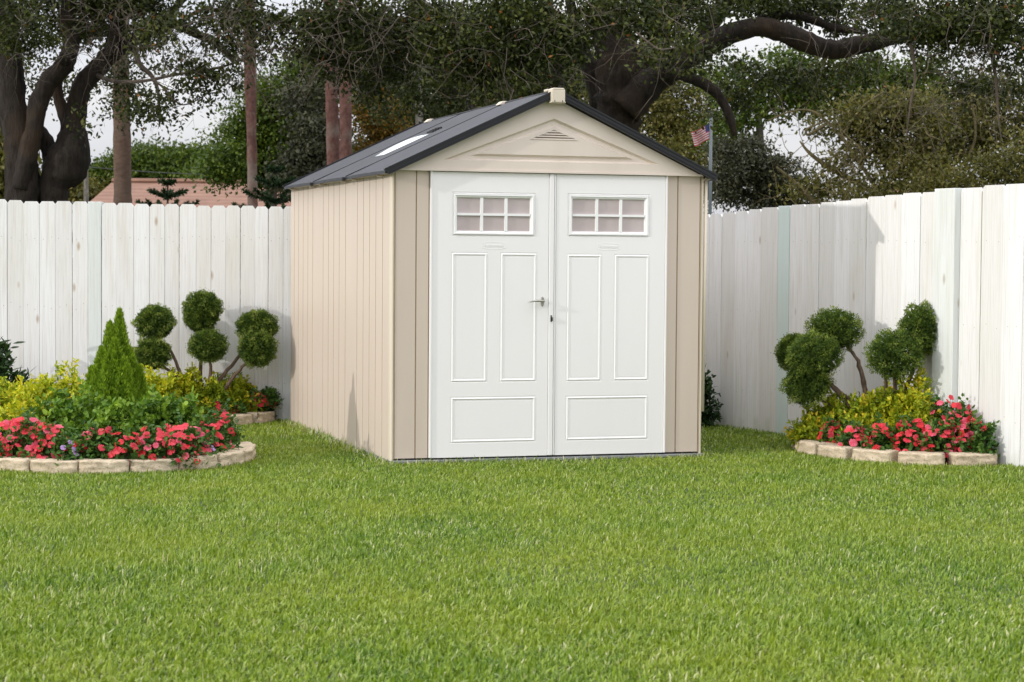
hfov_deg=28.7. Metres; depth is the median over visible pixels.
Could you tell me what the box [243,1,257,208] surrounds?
palm tree
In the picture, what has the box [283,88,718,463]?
garden shed
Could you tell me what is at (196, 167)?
leafy tree
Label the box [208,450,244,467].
edging block
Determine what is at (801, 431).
yellow shrub
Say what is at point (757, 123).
leafy tree
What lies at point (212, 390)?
yellow shrub
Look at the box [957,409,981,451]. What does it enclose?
impatiens plant
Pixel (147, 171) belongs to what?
power line
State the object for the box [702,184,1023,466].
wooden fence
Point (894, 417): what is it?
yellow shrub
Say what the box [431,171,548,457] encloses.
door
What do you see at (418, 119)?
palm tree
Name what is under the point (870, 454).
edging block
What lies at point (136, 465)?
edging block
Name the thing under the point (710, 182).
flagpole
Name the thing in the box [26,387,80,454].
green shrub
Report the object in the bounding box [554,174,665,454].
door
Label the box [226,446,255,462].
edging block
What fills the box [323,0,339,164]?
palm tree
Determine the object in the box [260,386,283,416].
flowering plant
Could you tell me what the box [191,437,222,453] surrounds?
lilac flower plant
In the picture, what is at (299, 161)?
leafy tree
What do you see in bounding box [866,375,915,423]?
yellow shrub
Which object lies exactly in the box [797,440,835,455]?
edging block
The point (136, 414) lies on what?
green shrub
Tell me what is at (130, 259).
wooden fence
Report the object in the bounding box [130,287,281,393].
pompom topiary
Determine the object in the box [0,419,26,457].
impatiens plant
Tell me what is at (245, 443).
edging block
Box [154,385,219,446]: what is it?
green shrub
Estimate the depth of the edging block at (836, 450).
13.16 m
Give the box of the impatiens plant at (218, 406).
[200,396,233,414]
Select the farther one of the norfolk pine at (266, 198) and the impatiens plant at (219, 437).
the norfolk pine at (266, 198)
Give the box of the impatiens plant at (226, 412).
[214,396,245,442]
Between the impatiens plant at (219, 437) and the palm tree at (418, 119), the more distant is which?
the palm tree at (418, 119)
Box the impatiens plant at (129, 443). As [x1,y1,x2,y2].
[94,423,156,464]
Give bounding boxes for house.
[90,178,290,225]
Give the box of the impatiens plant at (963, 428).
[939,417,978,452]
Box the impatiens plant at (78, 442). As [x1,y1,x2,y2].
[46,425,98,460]
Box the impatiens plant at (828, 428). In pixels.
[812,414,844,443]
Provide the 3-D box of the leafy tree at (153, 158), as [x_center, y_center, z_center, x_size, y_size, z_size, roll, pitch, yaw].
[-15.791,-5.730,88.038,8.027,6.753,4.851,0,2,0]
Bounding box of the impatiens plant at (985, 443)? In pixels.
[966,415,999,458]
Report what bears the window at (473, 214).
in the garden shed
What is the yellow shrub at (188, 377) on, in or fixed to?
on the flower bed
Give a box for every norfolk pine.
[135,177,199,244]
[231,164,295,249]
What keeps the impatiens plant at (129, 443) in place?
on the flower bed
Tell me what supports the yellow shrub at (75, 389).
on the flower bed
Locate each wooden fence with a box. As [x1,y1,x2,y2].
[0,199,290,420]
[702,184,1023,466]
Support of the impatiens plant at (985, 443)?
on the flower bed
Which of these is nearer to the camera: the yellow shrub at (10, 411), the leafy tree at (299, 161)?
the yellow shrub at (10, 411)
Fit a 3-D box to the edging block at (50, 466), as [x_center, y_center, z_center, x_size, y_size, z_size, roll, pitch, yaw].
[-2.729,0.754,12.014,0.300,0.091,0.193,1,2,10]
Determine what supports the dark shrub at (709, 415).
on the lawn at (542, 551)
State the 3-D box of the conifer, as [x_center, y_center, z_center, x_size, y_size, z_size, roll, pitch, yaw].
[-2.551,0.268,12.859,0.478,0.986,0.579,0,2,0]
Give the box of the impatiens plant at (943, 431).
[913,415,964,460]
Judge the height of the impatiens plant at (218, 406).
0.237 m
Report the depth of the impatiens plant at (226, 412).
13.13 m
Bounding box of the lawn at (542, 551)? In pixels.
[0,423,1023,681]
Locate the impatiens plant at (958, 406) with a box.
[940,394,979,450]
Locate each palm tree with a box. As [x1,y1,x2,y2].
[113,31,131,204]
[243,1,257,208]
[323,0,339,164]
[339,0,351,158]
[415,63,422,124]
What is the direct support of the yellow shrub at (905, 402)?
on the flower bed
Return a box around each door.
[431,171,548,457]
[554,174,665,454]
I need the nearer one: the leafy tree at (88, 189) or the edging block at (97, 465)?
the edging block at (97, 465)
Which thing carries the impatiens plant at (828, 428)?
on the flower bed
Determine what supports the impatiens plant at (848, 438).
on the flower bed
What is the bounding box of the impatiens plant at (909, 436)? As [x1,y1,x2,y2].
[887,412,934,451]
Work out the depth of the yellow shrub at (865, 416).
13.40 m
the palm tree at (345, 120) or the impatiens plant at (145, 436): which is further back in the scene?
the palm tree at (345, 120)
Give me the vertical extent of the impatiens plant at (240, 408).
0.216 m
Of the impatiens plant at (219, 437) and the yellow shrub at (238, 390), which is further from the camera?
the yellow shrub at (238, 390)
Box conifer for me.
[84,307,150,411]
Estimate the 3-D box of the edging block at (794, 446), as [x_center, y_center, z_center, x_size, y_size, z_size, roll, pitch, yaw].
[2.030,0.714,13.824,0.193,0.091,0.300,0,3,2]
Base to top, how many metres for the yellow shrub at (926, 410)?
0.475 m
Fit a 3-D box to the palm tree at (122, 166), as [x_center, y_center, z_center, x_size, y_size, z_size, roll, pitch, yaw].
[-5.245,-2.594,26.917,0.290,5.702,0.283,0,2,0]
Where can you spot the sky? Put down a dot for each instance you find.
(792, 143)
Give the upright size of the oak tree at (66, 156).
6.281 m
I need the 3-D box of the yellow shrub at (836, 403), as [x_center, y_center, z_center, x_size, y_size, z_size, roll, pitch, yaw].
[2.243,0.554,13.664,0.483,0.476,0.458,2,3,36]
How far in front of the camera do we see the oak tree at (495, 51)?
21.13 m
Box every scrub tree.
[694,126,836,211]
[752,48,1023,205]
[880,122,1023,194]
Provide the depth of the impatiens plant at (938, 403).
13.09 m
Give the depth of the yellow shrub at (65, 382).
13.47 m
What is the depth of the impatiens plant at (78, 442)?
12.06 m
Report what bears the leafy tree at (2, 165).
on the ground at (72, 279)
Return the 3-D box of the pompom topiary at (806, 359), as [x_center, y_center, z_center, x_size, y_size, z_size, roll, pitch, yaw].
[2.276,0.227,13.592,1.289,1.046,0.672,2,3,35]
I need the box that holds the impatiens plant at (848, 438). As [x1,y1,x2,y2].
[830,419,874,446]
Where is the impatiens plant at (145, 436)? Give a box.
[127,417,180,460]
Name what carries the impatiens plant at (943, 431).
on the flower bed
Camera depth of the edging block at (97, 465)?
11.93 m
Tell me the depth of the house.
62.32 m
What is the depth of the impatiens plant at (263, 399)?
15.78 m
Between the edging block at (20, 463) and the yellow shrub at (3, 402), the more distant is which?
the yellow shrub at (3, 402)
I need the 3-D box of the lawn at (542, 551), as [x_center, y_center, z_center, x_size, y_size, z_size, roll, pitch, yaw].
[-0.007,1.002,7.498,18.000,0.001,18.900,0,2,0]
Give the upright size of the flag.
0.317 m
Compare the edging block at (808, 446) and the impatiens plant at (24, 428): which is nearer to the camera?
the impatiens plant at (24, 428)
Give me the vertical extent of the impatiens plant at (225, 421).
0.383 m
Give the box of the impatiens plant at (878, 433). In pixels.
[858,411,903,449]
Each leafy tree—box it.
[0,128,80,198]
[68,171,109,212]
[88,133,218,189]
[167,34,367,246]
[171,151,229,178]
[258,68,365,202]
[272,0,596,138]
[352,82,413,152]
[566,4,741,213]
[684,35,952,199]
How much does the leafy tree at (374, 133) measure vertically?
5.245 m
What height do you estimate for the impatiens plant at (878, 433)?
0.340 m
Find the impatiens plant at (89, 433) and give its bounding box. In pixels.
[76,418,123,458]
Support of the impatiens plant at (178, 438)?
on the flower bed
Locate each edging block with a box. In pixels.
[0,456,37,473]
[30,458,79,474]
[78,458,128,474]
[128,457,178,473]
[176,454,217,471]
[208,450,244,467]
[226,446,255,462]
[229,441,255,455]
[231,413,252,424]
[246,411,275,423]
[792,439,801,449]
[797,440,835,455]
[817,443,861,460]
[851,448,898,463]
[898,451,944,466]
[947,452,997,465]
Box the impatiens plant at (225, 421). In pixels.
[206,406,244,449]
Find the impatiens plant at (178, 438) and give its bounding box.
[151,409,206,467]
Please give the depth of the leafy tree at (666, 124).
41.37 m
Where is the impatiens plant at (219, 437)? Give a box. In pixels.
[191,410,233,452]
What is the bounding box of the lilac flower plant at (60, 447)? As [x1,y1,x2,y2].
[51,432,84,465]
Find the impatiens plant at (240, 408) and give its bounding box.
[224,399,246,413]
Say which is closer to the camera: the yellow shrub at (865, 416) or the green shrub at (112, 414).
the green shrub at (112, 414)
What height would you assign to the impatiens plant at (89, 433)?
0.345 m
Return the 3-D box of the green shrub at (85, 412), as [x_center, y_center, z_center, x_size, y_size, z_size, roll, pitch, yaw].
[-2.628,0.505,12.469,0.519,0.572,0.506,2,3,36]
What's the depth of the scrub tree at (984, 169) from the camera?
28.73 m
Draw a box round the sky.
[17,0,1023,257]
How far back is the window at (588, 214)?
13.06 m
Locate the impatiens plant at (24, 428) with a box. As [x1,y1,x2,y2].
[0,406,47,457]
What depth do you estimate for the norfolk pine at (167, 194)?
23.91 m
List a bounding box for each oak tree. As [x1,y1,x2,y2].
[0,0,355,203]
[255,0,621,130]
[559,0,1023,170]
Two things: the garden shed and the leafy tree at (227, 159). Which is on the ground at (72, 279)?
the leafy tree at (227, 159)
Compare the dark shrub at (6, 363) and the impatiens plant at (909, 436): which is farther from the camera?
the dark shrub at (6, 363)
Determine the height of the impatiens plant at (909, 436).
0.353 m
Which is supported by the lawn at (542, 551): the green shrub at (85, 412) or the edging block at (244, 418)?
the edging block at (244, 418)
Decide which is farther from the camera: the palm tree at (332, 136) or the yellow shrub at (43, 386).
the palm tree at (332, 136)
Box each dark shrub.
[0,336,36,392]
[701,365,723,426]
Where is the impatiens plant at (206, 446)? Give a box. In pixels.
[178,420,220,466]
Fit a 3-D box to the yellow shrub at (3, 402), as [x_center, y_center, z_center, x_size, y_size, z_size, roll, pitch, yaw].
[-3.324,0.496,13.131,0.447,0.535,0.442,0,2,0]
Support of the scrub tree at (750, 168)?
on the ground at (72, 279)
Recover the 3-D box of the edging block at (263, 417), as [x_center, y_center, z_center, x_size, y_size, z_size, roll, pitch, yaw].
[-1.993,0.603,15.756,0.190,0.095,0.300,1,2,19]
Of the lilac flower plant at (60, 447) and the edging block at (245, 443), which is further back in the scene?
the edging block at (245, 443)
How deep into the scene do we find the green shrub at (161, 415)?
12.55 m
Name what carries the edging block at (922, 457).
on the lawn at (542, 551)
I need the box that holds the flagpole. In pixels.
[708,112,713,214]
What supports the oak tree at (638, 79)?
on the ground at (72, 279)
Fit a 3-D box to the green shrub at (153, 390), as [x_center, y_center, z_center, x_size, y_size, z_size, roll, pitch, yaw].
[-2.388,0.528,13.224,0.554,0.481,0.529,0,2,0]
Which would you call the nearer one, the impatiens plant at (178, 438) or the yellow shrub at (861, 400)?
the impatiens plant at (178, 438)
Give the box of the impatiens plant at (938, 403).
[925,392,965,443]
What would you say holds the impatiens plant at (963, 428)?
on the flower bed
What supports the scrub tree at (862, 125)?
on the ground at (72, 279)
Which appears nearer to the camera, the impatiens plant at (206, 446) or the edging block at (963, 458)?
the impatiens plant at (206, 446)
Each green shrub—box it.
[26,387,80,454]
[56,377,112,439]
[84,400,133,457]
[100,396,156,443]
[131,390,191,439]
[147,384,168,406]
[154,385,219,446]
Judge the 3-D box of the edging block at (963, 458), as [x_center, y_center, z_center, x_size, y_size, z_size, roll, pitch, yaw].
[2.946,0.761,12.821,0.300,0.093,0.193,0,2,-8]
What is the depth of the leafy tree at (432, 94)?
44.29 m
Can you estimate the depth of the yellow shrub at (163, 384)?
15.32 m
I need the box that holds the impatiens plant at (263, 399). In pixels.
[243,387,278,411]
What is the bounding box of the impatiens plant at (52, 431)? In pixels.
[21,416,74,458]
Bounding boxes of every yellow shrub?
[0,373,63,409]
[0,376,25,428]
[0,384,53,442]
[25,358,82,401]
[60,373,86,410]
[141,363,181,400]
[163,362,205,408]
[185,371,237,414]
[223,372,266,411]
[782,400,827,448]
[806,388,854,441]
[828,399,875,444]
[837,388,882,437]
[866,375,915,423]
[867,392,910,440]
[886,365,937,444]
[899,393,944,448]
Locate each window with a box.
[453,194,533,234]
[569,195,648,235]
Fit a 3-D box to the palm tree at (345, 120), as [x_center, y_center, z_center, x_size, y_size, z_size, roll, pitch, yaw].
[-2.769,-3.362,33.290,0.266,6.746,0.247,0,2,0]
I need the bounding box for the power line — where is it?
[90,167,208,174]
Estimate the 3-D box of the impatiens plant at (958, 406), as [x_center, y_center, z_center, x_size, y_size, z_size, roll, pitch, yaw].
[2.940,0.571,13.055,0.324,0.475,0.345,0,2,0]
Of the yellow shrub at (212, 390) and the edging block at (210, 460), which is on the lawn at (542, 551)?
the edging block at (210, 460)
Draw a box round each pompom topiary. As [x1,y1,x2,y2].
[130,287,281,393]
[770,300,937,409]
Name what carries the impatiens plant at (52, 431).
on the flower bed
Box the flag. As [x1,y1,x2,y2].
[691,124,708,145]

